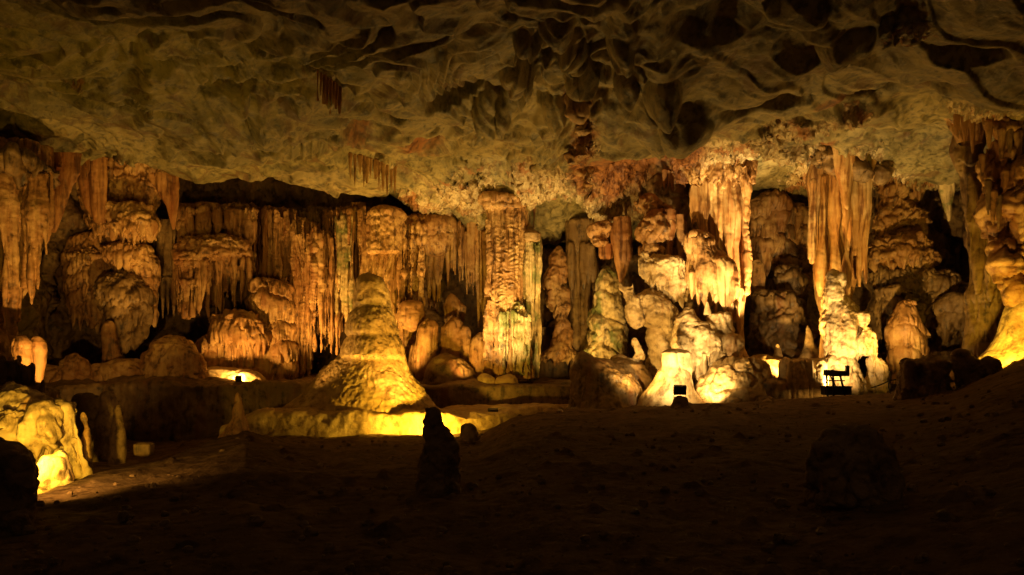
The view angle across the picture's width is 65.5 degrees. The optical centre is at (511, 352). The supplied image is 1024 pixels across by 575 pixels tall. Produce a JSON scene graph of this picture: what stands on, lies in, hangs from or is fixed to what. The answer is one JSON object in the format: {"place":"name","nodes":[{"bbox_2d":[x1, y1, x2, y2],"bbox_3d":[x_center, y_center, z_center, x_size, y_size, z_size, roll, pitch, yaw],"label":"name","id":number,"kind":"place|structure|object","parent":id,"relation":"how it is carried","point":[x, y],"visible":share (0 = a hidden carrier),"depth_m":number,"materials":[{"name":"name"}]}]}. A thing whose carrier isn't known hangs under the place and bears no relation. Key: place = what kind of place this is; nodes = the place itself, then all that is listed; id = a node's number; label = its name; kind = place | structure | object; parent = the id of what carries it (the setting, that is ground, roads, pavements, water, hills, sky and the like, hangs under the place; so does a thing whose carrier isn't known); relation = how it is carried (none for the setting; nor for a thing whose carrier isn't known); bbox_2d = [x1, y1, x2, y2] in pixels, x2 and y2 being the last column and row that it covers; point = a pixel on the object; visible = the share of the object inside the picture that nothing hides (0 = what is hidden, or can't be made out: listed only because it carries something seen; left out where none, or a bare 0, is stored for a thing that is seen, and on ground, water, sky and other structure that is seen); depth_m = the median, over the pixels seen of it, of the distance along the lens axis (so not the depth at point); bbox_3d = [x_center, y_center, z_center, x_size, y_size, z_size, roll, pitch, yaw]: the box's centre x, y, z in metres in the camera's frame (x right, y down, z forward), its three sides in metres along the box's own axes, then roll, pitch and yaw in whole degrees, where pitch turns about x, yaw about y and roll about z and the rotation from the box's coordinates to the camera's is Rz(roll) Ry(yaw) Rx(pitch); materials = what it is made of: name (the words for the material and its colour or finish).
{"place":"outdoors","nodes":[
{"label":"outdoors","id":0,"kind":"place"},
{"bbox_2d":[17,177,969,376],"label":"cave wall","id":1,"kind":"structure","parent":0,"point":[46,316],"depth_m":31.83,"materials":[{"name":"brown stone"}]},
{"bbox_2d":[60,156,165,357],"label":"flowstone wall","id":2,"kind":"structure","parent":1,"relation":"attached to","point":[111,268],"depth_m":28.80,"materials":[{"name":"brown stone"}]},
{"bbox_2d":[78,157,107,224],"bbox_3d":[-14.971,-5.758,28.358,1.160,2.373,0.581,0,0,0],"label":"drapery","id":3,"kind":"object","parent":2,"relation":"hanging from","point":[93,188],"visible":0.77,"depth_m":28.24,"materials":[{"name":"brown stone"}]},
{"bbox_2d":[152,219,175,317],"bbox_3d":[-12.964,-3.157,29.944,1.146,3.711,0.541,0,0,0],"label":"stalactite cluster","id":4,"kind":"object","parent":2,"relation":"hanging from","point":[162,245],"visible":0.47,"depth_m":29.81,"materials":[{"name":"brown stone"}]},
{"bbox_2d":[252,205,296,281],"bbox_3d":[-9.246,-3.994,30.371,2.399,3.480,1.386,0,0,0],"label":"flowstone curtain","id":5,"kind":"object","parent":1,"relation":"attached to","point":[271,247],"visible":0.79,"depth_m":29.94,"materials":[{"name":"brown stone"}]},
{"bbox_2d":[540,244,649,364],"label":"flowstone wall","id":6,"kind":"structure","parent":1,"relation":"attached to","point":[635,279],"depth_m":32.21,"materials":[{"name":"brown stone"}]},
{"bbox_2d":[539,327,569,377],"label":"flowstone wall","id":7,"kind":"structure","parent":6,"relation":"attached to","point":[548,369],"depth_m":32.10,"materials":[{"name":"brown stone"}]},
{"bbox_2d":[746,201,819,356],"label":"flowstone wall","id":8,"kind":"structure","parent":1,"relation":"attached to","point":[789,271],"depth_m":32.36,"materials":[{"name":"brown stone"}]},
{"bbox_2d":[0,0,1023,244],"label":"cave ceiling","id":9,"kind":"structure","parent":0,"point":[454,108],"depth_m":18.24,"materials":[{"name":"beige stone"}]},
{"bbox_2d":[0,136,81,360],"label":"stalactites","id":10,"kind":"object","parent":9,"relation":"hanging from","point":[38,180],"depth_m":20.38,"materials":[{"name":"brown stone"}]},
{"bbox_2d":[80,159,89,179],"bbox_3d":[-13.128,-5.732,24.499,0.314,0.818,0.064,0,0,0],"label":"drapery","id":11,"kind":"object","parent":9,"relation":"hanging from","point":[84,168],"visible":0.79,"depth_m":24.48,"materials":[{"name":"brown stone"}]},
{"bbox_2d":[148,173,179,229],"bbox_3d":[-12.416,-5.391,28.424,1.126,1.995,0.505,0,0,0],"label":"drapery","id":12,"kind":"object","parent":9,"relation":"hanging from","point":[167,186],"visible":0.97,"depth_m":28.31,"materials":[{"name":"brown stone"}]},
{"bbox_2d":[171,201,258,322],"bbox_3d":[-11.277,-3.368,29.751,3.486,4.882,2.419,0,0,0],"label":"flowstone curtain","id":13,"kind":"object","parent":9,"relation":"hanging from","point":[213,254],"visible":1,"depth_m":29.20,"materials":[{"name":"brown stone"}]},
{"bbox_2d":[316,70,341,113],"bbox_3d":[-4.096,-5.765,17.809,0.150,0.814,1.218,0,0,11],"label":"stalactite curtain","id":14,"kind":"object","parent":9,"relation":"hanging from","point":[329,88],"visible":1,"depth_m":17.83,"materials":[{"name":"brown stone"}]},
{"bbox_2d":[321,205,369,354],"bbox_3d":[-6.380,-2.825,30.326,1.958,5.813,1.267,0,0,0],"label":"flowstone curtain","id":15,"kind":"object","parent":9,"relation":"hanging from","point":[340,222],"visible":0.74,"depth_m":29.86,"materials":[{"name":"brown stone"}]},
{"bbox_2d":[351,202,365,275],"bbox_3d":[-5.858,-3.699,30.412,0.590,4.092,0.216,0,0,7],"label":"drapery","id":16,"kind":"object","parent":9,"relation":"hanging from","point":[359,205],"visible":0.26,"depth_m":30.34,"materials":[{"name":"brown stone"}]},
{"bbox_2d":[348,152,396,194],"bbox_3d":[-4.332,-5.599,24.983,1.774,1.132,0.198,0,0,-44],"label":"stalactite curtain","id":17,"kind":"object","parent":9,"relation":"hanging from","point":[364,163],"visible":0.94,"depth_m":24.91,"materials":[{"name":"brown stone"}]},
{"bbox_2d":[415,212,486,326],"bbox_3d":[-2.290,-3.036,30.992,3.265,4.875,1.771,0,0,0],"label":"flowstone curtain","id":18,"kind":"object","parent":9,"relation":"hanging from","point":[448,237],"visible":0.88,"depth_m":30.95,"materials":[{"name":"brown stone"}]},
{"bbox_2d":[527,208,535,229],"bbox_3d":[0.645,-5.317,28.577,0.533,1.933,1.035,0,0,0],"label":"stalactite","id":19,"kind":"object","parent":9,"relation":"hanging from","point":[531,219],"visible":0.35,"depth_m":28.74},
{"bbox_2d":[563,93,594,188],"bbox_3d":[1.832,-5.735,22.197,0.893,1.207,6.365,0,0,6],"label":"flowstone formation","id":20,"kind":"object","parent":9,"relation":"hanging from","point":[577,114],"visible":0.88,"depth_m":20.88,"materials":[{"name":"brown stone"}]},
{"bbox_2d":[586,220,611,246],"bbox_3d":[3.193,-4.328,28.843,1.000,0.982,0.663,0,0,0],"label":"hanging rock","id":21,"kind":"object","parent":9,"relation":"hanging from","point":[598,233],"visible":1,"depth_m":28.68,"materials":[{"name":"stone"}]},
{"bbox_2d":[598,243,613,259],"bbox_3d":[3.430,-3.675,28.962,0.602,0.553,0.512,0,0,0],"label":"stalactite","id":22,"kind":"object","parent":21,"relation":"hanging from","point":[605,252],"visible":0.83,"depth_m":28.81},
{"bbox_2d":[610,216,632,282],"bbox_3d":[3.932,-3.702,28.567,0.808,2.337,0.644,0,0,0],"label":"stalactite","id":23,"kind":"object","parent":9,"relation":"hanging from","point":[621,237],"visible":1,"depth_m":28.36},
{"bbox_2d":[749,189,813,290],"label":"flowstone wall","id":24,"kind":"structure","parent":9,"relation":"hanging from","point":[768,238],"depth_m":32.30,"materials":[{"name":"brown stone"}]},
{"bbox_2d":[912,180,916,192],"bbox_3d":[14.598,-6.411,28.901,0.359,1.235,0.308,0,0,0],"label":"stalactite","id":25,"kind":"object","parent":9,"relation":"hanging from","point":[914,186],"visible":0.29,"depth_m":28.86},
{"bbox_2d":[937,183,955,220],"bbox_3d":[15.670,-5.877,28.672,1.182,2.276,0.800,0,0,0],"label":"stalactite","id":26,"kind":"object","parent":9,"relation":"hanging from","point":[946,192],"visible":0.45,"depth_m":28.49},
{"bbox_2d":[972,116,1023,306],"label":"flowstone formation","id":27,"kind":"object","parent":9,"relation":"hanging from","point":[998,214],"visible":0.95,"depth_m":20.26,"materials":[{"name":"brown stone"}]},
{"bbox_2d":[0,357,1023,574],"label":"cave floor","id":28,"kind":"structure","parent":0,"point":[881,539],"depth_m":8.30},
{"bbox_2d":[0,437,39,535],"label":"boulder","id":29,"kind":"object","parent":28,"relation":"on","point":[19,476],"visible":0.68,"depth_m":7.33,"materials":[{"name":"brown stone"}]},
{"bbox_2d":[10,334,33,364],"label":"stalagmite","id":30,"kind":"object","parent":28,"relation":"on","point":[22,345],"visible":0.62,"depth_m":19.35,"materials":[{"name":"stone"}]},
{"bbox_2d":[0,355,60,398],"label":"rock ledge","id":31,"kind":"object","parent":28,"relation":"on","point":[17,371],"visible":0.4,"depth_m":17.06,"materials":[{"name":"brown stone"}]},
{"bbox_2d":[30,335,47,381],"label":"stalagmite","id":32,"kind":"object","parent":28,"relation":"on","point":[39,349],"visible":0.53,"depth_m":19.70,"materials":[{"name":"stone"}]},
{"bbox_2d":[0,381,93,479],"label":"flowstone mound","id":33,"kind":"object","parent":28,"relation":"on","point":[38,424],"visible":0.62,"depth_m":13.04,"materials":[{"name":"beige stone"}]},
{"bbox_2d":[43,364,58,382],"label":"rock mound","id":34,"kind":"object","parent":28,"relation":"on","point":[50,372],"visible":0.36,"depth_m":25.98,"materials":[{"name":"brown stone"}]},
{"bbox_2d":[37,450,74,493],"bbox_3d":[-6.436,1.741,11.219,0.632,0.765,0.472,0,0,-22],"label":"boulder","id":35,"kind":"object","parent":28,"relation":"on","point":[55,469],"visible":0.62,"depth_m":11.06,"materials":[{"name":"beige stone"}]},
{"bbox_2d":[80,412,93,472],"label":"stalagmite","id":36,"kind":"object","parent":28,"relation":"on","point":[86,438],"visible":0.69,"depth_m":13.56,"materials":[{"name":"stone"}]},
{"bbox_2d":[70,391,126,463],"bbox_3d":[-7.992,1.434,15.635,1.526,1.406,0.738,0,0,24],"label":"stalagmite","id":37,"kind":"object","parent":28,"relation":"on","point":[102,411],"visible":0.85,"depth_m":15.32,"materials":[{"name":"brown stone"}]},
{"bbox_2d":[100,320,121,362],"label":"stalagmite","id":38,"kind":"object","parent":28,"relation":"on","point":[110,343],"visible":0.97,"depth_m":27.40,"materials":[{"name":"brown stone"}]},
{"bbox_2d":[133,442,154,456],"bbox_3d":[-6.749,1.764,14.603,0.325,0.263,0.263,0,0,0],"label":"stone block","id":39,"kind":"object","parent":28,"relation":"on","point":[144,449],"depth_m":14.49,"materials":[{"name":"beige stone"}]},
{"bbox_2d":[45,374,316,441],"bbox_3d":[-11.031,1.808,28.696,11.580,2.407,9.588,0,0,-19],"label":"rock ledge","id":40,"kind":"object","parent":28,"relation":"on","point":[163,408],"visible":0.43,"depth_m":24.70,"materials":[{"name":"brown stone"}]},
{"bbox_2d":[49,353,90,382],"bbox_3d":[-14.381,0.683,26.279,2.098,1.392,1.437,0,0,0],"label":"rock mound","id":41,"kind":"object","parent":40,"relation":"on","point":[72,366],"visible":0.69,"depth_m":25.92,"materials":[{"name":"brown stone"}]},
{"bbox_2d":[89,358,140,381],"bbox_3d":[-12.801,0.780,26.366,2.594,1.232,1.968,0,0,0],"label":"rock mound","id":42,"kind":"object","parent":40,"relation":"on","point":[111,369],"visible":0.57,"depth_m":25.68,"materials":[{"name":"brown stone"}]},
{"bbox_2d":[139,335,209,378],"bbox_3d":[-11.140,0.382,26.402,2.398,1.974,1.870,0,0,0],"label":"rock mound","id":43,"kind":"object","parent":40,"relation":"on","point":[174,355],"visible":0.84,"depth_m":25.82,"materials":[{"name":"brown stone"}]},
{"bbox_2d":[194,296,272,377],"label":"flowstone dome","id":44,"kind":"structure","parent":40,"relation":"on","point":[239,338],"depth_m":28.40,"materials":[{"name":"brown stone"}]},
{"bbox_2d":[207,366,265,380],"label":"flowstone mound","id":45,"kind":"object","parent":40,"relation":"on","point":[232,373],"visible":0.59,"depth_m":27.10,"materials":[{"name":"beige stone"}]},
{"bbox_2d":[235,375,241,381],"bbox_3d":[-8.923,0.836,25.975,0.184,0.210,0.267,0,0,0],"label":"flood lamp","id":46,"kind":"object","parent":40,"relation":"on","point":[238,378],"visible":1,"depth_m":25.92,"materials":[{"name":"black metal"}]},
{"bbox_2d":[247,277,299,380],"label":"column","id":47,"kind":"structure","parent":40,"relation":"on","point":[271,302],"depth_m":28.81,"materials":[{"name":"brown stone"}]},
{"bbox_2d":[288,205,335,378],"bbox_3d":[-7.749,-2.317,30.499,2.407,6.967,2.123,0,0,0],"label":"flowstone curtain","id":48,"kind":"object","parent":40,"relation":"on","point":[312,259],"visible":0.82,"depth_m":29.75,"materials":[{"name":"brown stone"}]},
{"bbox_2d":[218,392,250,437],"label":"stalagmite","id":49,"kind":"object","parent":28,"relation":"on","point":[238,423],"visible":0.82,"depth_m":17.50,"materials":[{"name":"brown stone"}]},
{"bbox_2d":[360,205,407,348],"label":"column","id":50,"kind":"structure","parent":28,"relation":"on","point":[382,241],"depth_m":29.50,"materials":[{"name":"brown stone"}]},
{"bbox_2d":[219,403,568,436],"bbox_3d":[-2.990,2.208,24.288,11.258,1.431,4.370,0,0,-22],"label":"rock ledge","id":51,"kind":"object","parent":28,"relation":"on","point":[300,421],"visible":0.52,"depth_m":22.21,"materials":[{"name":"stone"}]},
{"bbox_2d":[282,272,438,412],"bbox_3d":[-4.835,-0.047,24.211,6.107,4.813,3.662,0,0,0],"label":"stalagmite","id":52,"kind":"object","parent":51,"relation":"on","point":[367,368],"visible":0.64,"depth_m":23.40,"materials":[{"name":"beige stone"}]},
{"bbox_2d":[488,408,497,411],"bbox_3d":[-0.547,1.641,22.974,0.296,0.103,0.247,0,0,0],"label":"flood lamp","id":53,"kind":"object","parent":51,"relation":"on","point":[492,409],"visible":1,"depth_m":22.92,"materials":[{"name":"black metal"}]},
{"bbox_2d":[415,407,461,494],"bbox_3d":[-0.853,1.221,9.398,0.580,1.178,0.503,0,0,0],"label":"stalagmite","id":54,"kind":"object","parent":28,"relation":"on","point":[438,468],"visible":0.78,"depth_m":9.27,"materials":[{"name":"brown stone"}]},
{"bbox_2d":[438,317,471,362],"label":"stalagmite","id":55,"kind":"object","parent":28,"relation":"on","point":[456,336],"visible":0.47,"depth_m":28.82,"materials":[{"name":"stone"}]},
{"bbox_2d":[443,293,465,323],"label":"stalagmite","id":56,"kind":"object","parent":55,"relation":"on","point":[454,306],"visible":0.7,"depth_m":29.96,"materials":[{"name":"brown stone"}]},
{"bbox_2d":[460,423,479,440],"bbox_3d":[-0.931,1.725,17.505,0.436,0.384,0.372,0,0,0],"label":"boulder","id":57,"kind":"object","parent":28,"relation":"on","point":[468,431],"visible":1,"depth_m":17.39,"materials":[{"name":"brown stone"}]},
{"bbox_2d":[468,332,483,375],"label":"stalagmite","id":58,"kind":"object","parent":28,"relation":"on","point":[476,361],"visible":0.48,"depth_m":28.39,"materials":[{"name":"stone"}]},
{"bbox_2d":[421,377,570,408],"bbox_3d":[-0.215,1.738,30.026,7.830,1.742,7.710,0,0,0],"label":"rock ledge","id":59,"kind":"object","parent":28,"relation":"on","point":[474,391],"visible":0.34,"depth_m":26.50,"materials":[{"name":"brown stone"}]},
{"bbox_2d":[400,213,427,362],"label":"column","id":60,"kind":"structure","parent":59,"relation":"on","point":[415,237],"depth_m":29.93,"materials":[{"name":"brown stone"}]},
{"bbox_2d":[395,300,425,331],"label":"flowstone block","id":61,"kind":"structure","parent":60,"relation":"attached to","point":[410,315],"depth_m":29.16,"materials":[{"name":"stone"}]},
{"bbox_2d":[408,318,438,380],"bbox_3d":[-3.290,-0.036,29.169,0.888,2.486,1.223,0,0,-36],"label":"stalagmite","id":62,"kind":"object","parent":59,"relation":"on","point":[423,352],"visible":0.8,"depth_m":28.73,"materials":[{"name":"beige stone"}]},
{"bbox_2d":[422,353,477,384],"bbox_3d":[-2.119,0.572,28.194,2.195,1.156,1.819,0,0,0],"label":"rock mound","id":63,"kind":"object","parent":59,"relation":"on","point":[443,368],"visible":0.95,"depth_m":27.61,"materials":[{"name":"brown stone"}]},
{"bbox_2d":[477,191,542,383],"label":"column","id":64,"kind":"structure","parent":59,"relation":"on","point":[512,336],"depth_m":27.63,"materials":[{"name":"beige stone"}]},
{"bbox_2d":[6,361,1023,574],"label":"pebbles","id":65,"kind":"object","parent":28,"relation":"on","point":[126,514],"visible":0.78,"depth_m":7.14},
{"bbox_2d":[543,407,562,412],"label":"loose rock","id":66,"kind":"object","parent":28,"relation":"on","point":[552,410],"visible":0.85,"depth_m":20.36,"materials":[{"name":"brown stone"}]},
{"bbox_2d":[540,246,577,366],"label":"column","id":67,"kind":"structure","parent":28,"relation":"on","point":[560,349],"depth_m":30.66,"materials":[{"name":"brown stone"}]},
{"bbox_2d":[565,217,597,378],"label":"column","id":68,"kind":"structure","parent":28,"relation":"on","point":[581,262],"depth_m":30.87,"materials":[{"name":"brown stone"}]},
{"bbox_2d":[566,351,643,408],"bbox_3d":[3.102,0.927,25.265,2.934,1.997,2.124,0,0,0],"label":"rock mound","id":69,"kind":"object","parent":28,"relation":"on","point":[602,383],"visible":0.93,"depth_m":24.72,"materials":[{"name":"brown stone"}]},
{"bbox_2d":[583,266,628,358],"bbox_3d":[3.328,-1.038,29.404,2.071,4.361,1.603,0,0,0],"label":"stalagmite","id":70,"kind":"object","parent":69,"relation":"on","point":[607,335],"visible":0.77,"depth_m":28.97,"materials":[{"name":"beige stone"}]},
{"bbox_2d":[612,359,652,390],"bbox_3d":[3.656,0.944,26.277,2.382,1.526,1.620,0,0,0],"label":"rock mound","id":71,"kind":"object","parent":28,"relation":"on","point":[641,373],"visible":0.35,"depth_m":25.83,"materials":[{"name":"brown stone"}]},
{"bbox_2d":[610,283,679,378],"bbox_3d":[4.408,-0.540,26.832,2.700,3.608,1.220,0,0,-22],"label":"animal rock","id":72,"kind":"object","parent":71,"relation":"on","point":[655,313],"visible":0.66,"depth_m":26.62,"materials":[{"name":"beige stone"}]},
{"bbox_2d":[637,349,703,406],"bbox_3d":[4.883,0.812,24.604,2.218,1.902,1.776,0,0,0],"label":"stalagmite","id":73,"kind":"object","parent":28,"relation":"on","point":[675,368],"visible":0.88,"depth_m":24.23,"materials":[{"name":"beige stone"}]},
{"bbox_2d":[670,395,689,407],"bbox_3d":[4.552,1.336,21.517,0.581,0.385,0.476,0,0,0],"label":"boulder","id":74,"kind":"object","parent":28,"relation":"on","point":[681,401],"visible":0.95,"depth_m":21.38,"materials":[{"name":"brown stone"}]},
{"bbox_2d":[673,385,686,394],"bbox_3d":[4.553,1.075,21.575,0.351,0.424,0.279,0,0,0],"label":"flood lamp","id":75,"kind":"object","parent":74,"relation":"on","point":[679,389],"visible":0.92,"depth_m":21.50,"materials":[{"name":"black metal"}]},
{"bbox_2d":[669,302,743,385],"bbox_3d":[6.296,-0.039,25.796,2.294,3.208,1.488,0,0,0],"label":"rock stack","id":76,"kind":"object","parent":28,"relation":"on","point":[710,341],"visible":0.62,"depth_m":25.33,"materials":[{"name":"beige stone"}]},
{"bbox_2d":[683,160,757,357],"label":"column","id":77,"kind":"structure","parent":28,"relation":"on","point":[717,247],"depth_m":26.50,"materials":[{"name":"beige stone"}]},
{"bbox_2d":[634,174,719,326],"bbox_3d":[5.731,-3.747,28.086,2.561,5.768,3.612,0,0,33],"label":"flowstone formation","id":78,"kind":"object","parent":77,"relation":"attached to","point":[665,226],"visible":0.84,"depth_m":27.06,"materials":[{"name":"beige stone"}]},
{"bbox_2d":[662,169,679,189],"bbox_3d":[5.783,-6.111,28.235,1.210,0.780,0.197,0,0,-29],"label":"stalactite curtain","id":79,"kind":"object","parent":78,"relation":"hanging from","point":[667,175],"visible":0.52,"depth_m":28.07,"materials":[{"name":"brown stone"}]},
{"bbox_2d":[694,356,774,402],"bbox_3d":[7.019,0.944,24.988,2.928,1.729,2.085,0,0,0],"label":"rock mound","id":80,"kind":"object","parent":28,"relation":"on","point":[732,379],"visible":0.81,"depth_m":24.29,"materials":[{"name":"beige stone"}]},
{"bbox_2d":[750,354,782,378],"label":"rock mound","id":81,"kind":"object","parent":28,"relation":"on","point":[773,362],"visible":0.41,"depth_m":27.71,"materials":[{"name":"beige stone"}]},
{"bbox_2d":[764,378,778,398],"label":"rock mound","id":82,"kind":"object","parent":28,"relation":"on","point":[771,389],"visible":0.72,"depth_m":24.11,"materials":[{"name":"brown stone"}]},
{"bbox_2d":[773,344,782,358],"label":"stalagmite","id":83,"kind":"object","parent":28,"relation":"on","point":[778,353],"visible":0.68,"depth_m":28.51,"materials":[{"name":"brown stone"}]},
{"bbox_2d":[776,380,787,398],"bbox_3d":[8.152,1.149,24.192,0.458,0.657,0.386,0,0,0],"label":"stump","id":84,"kind":"object","parent":28,"relation":"on","point":[781,386],"visible":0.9,"depth_m":24.03,"materials":[{"name":"brown stone"}]},
{"bbox_2d":[749,288,820,357],"bbox_3d":[10.832,-1.159,31.312,2.536,2.782,3.058,0,0,44],"label":"rock mound","id":85,"kind":"object","parent":28,"relation":"on","point":[782,319],"visible":0.92,"depth_m":30.54,"materials":[{"name":"brown stone"}]},
{"bbox_2d":[778,357,828,398],"bbox_3d":[8.984,0.782,24.613,1.469,1.346,1.221,0,0,0],"label":"stump","id":86,"kind":"object","parent":28,"relation":"on","point":[802,377],"visible":0.73,"depth_m":24.11,"materials":[{"name":"brown stone"}]},
{"bbox_2d":[798,325,818,358],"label":"stalagmite","id":87,"kind":"object","parent":86,"relation":"on","point":[810,349],"visible":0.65,"depth_m":29.03,"materials":[{"name":"beige stone"}]},
{"bbox_2d":[823,366,849,396],"bbox_3d":[9.254,0.872,22.709,0.777,1.034,0.438,0,0,0],"label":"lamp stand","id":88,"kind":"object","parent":28,"relation":"on","point":[832,373],"visible":0.85,"depth_m":22.57,"materials":[{"name":"black metal"}]},
{"bbox_2d":[820,386,852,394],"bbox_3d":[9.397,1.081,23.100,0.800,0.256,0.380,0,0,0],"label":"metal case","id":89,"kind":"object","parent":28,"relation":"on","point":[848,390],"visible":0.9,"depth_m":22.93,"materials":[{"name":"black metal"}]},
{"bbox_2d":[805,145,894,358],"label":"column","id":90,"kind":"structure","parent":28,"relation":"on","point":[839,190],"depth_m":27.25,"materials":[{"name":"beige stone"}]},
{"bbox_2d":[802,424,905,508],"bbox_3d":[3.307,1.175,7.879,1.122,0.940,0.816,0,0,-21],"label":"boulder","id":91,"kind":"object","parent":28,"relation":"on","point":[849,466],"visible":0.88,"depth_m":7.63,"materials":[{"name":"brown stone"}]},
{"bbox_2d":[819,269,890,396],"bbox_3d":[11.088,-0.519,25.711,2.286,4.402,1.317,0,0,0],"label":"stalagmite","id":92,"kind":"object","parent":28,"relation":"on","point":[849,338],"visible":0.88,"depth_m":25.39,"materials":[{"name":"beige stone"}]},
{"bbox_2d":[870,379,895,387],"bbox_3d":[10.686,0.827,22.660,0.967,0.395,0.139,0,0,39],"label":"cable","id":93,"kind":"object","parent":28,"relation":"on","point":[882,383],"visible":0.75,"depth_m":22.76,"materials":[{"name":"rubber"}]},
{"bbox_2d":[888,371,891,393],"bbox_3d":[10.563,0.886,22.060,0.205,0.764,0.930,0,0,3],"label":"cable","id":94,"kind":"object","parent":28,"relation":"on","point":[890,374],"visible":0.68,"depth_m":22.32,"materials":[{"name":"rubber"}]},
{"bbox_2d":[884,299,930,383],"bbox_3d":[13.488,-0.395,27.376,1.315,2.934,1.314,0,0,-38],"label":"stalagmite","id":95,"kind":"object","parent":28,"relation":"on","point":[907,334],"visible":0.84,"depth_m":27.04,"materials":[{"name":"stone"}]},
{"bbox_2d":[861,181,968,382],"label":"flowstone wall","id":96,"kind":"structure","parent":28,"relation":"on","point":[910,256],"depth_m":29.15,"materials":[{"name":"brown stone"}]},
{"bbox_2d":[893,354,952,400],"bbox_3d":[10.183,0.711,19.605,1.507,1.380,1.272,0,0,0],"label":"rock","id":97,"kind":"object","parent":28,"relation":"on","point":[926,375],"visible":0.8,"depth_m":19.26,"materials":[{"name":"brown stone"}]},
{"bbox_2d":[944,114,1004,357],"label":"column","id":98,"kind":"structure","parent":28,"relation":"on","point":[983,306],"depth_m":22.36,"materials":[{"name":"brown stone"}]},
{"bbox_2d":[950,348,1002,387],"bbox_3d":[11.284,0.625,19.214,1.285,1.491,1.005,0,0,28],"label":"rock","id":99,"kind":"object","parent":28,"relation":"on","point":[968,367],"visible":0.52,"depth_m":18.95,"materials":[{"name":"brown stone"}]},
{"bbox_2d":[978,301,1023,366],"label":"flowstone mound","id":100,"kind":"object","parent":28,"relation":"on","point":[1006,347],"visible":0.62,"depth_m":20.20,"materials":[{"name":"beige stone"}]}
]}

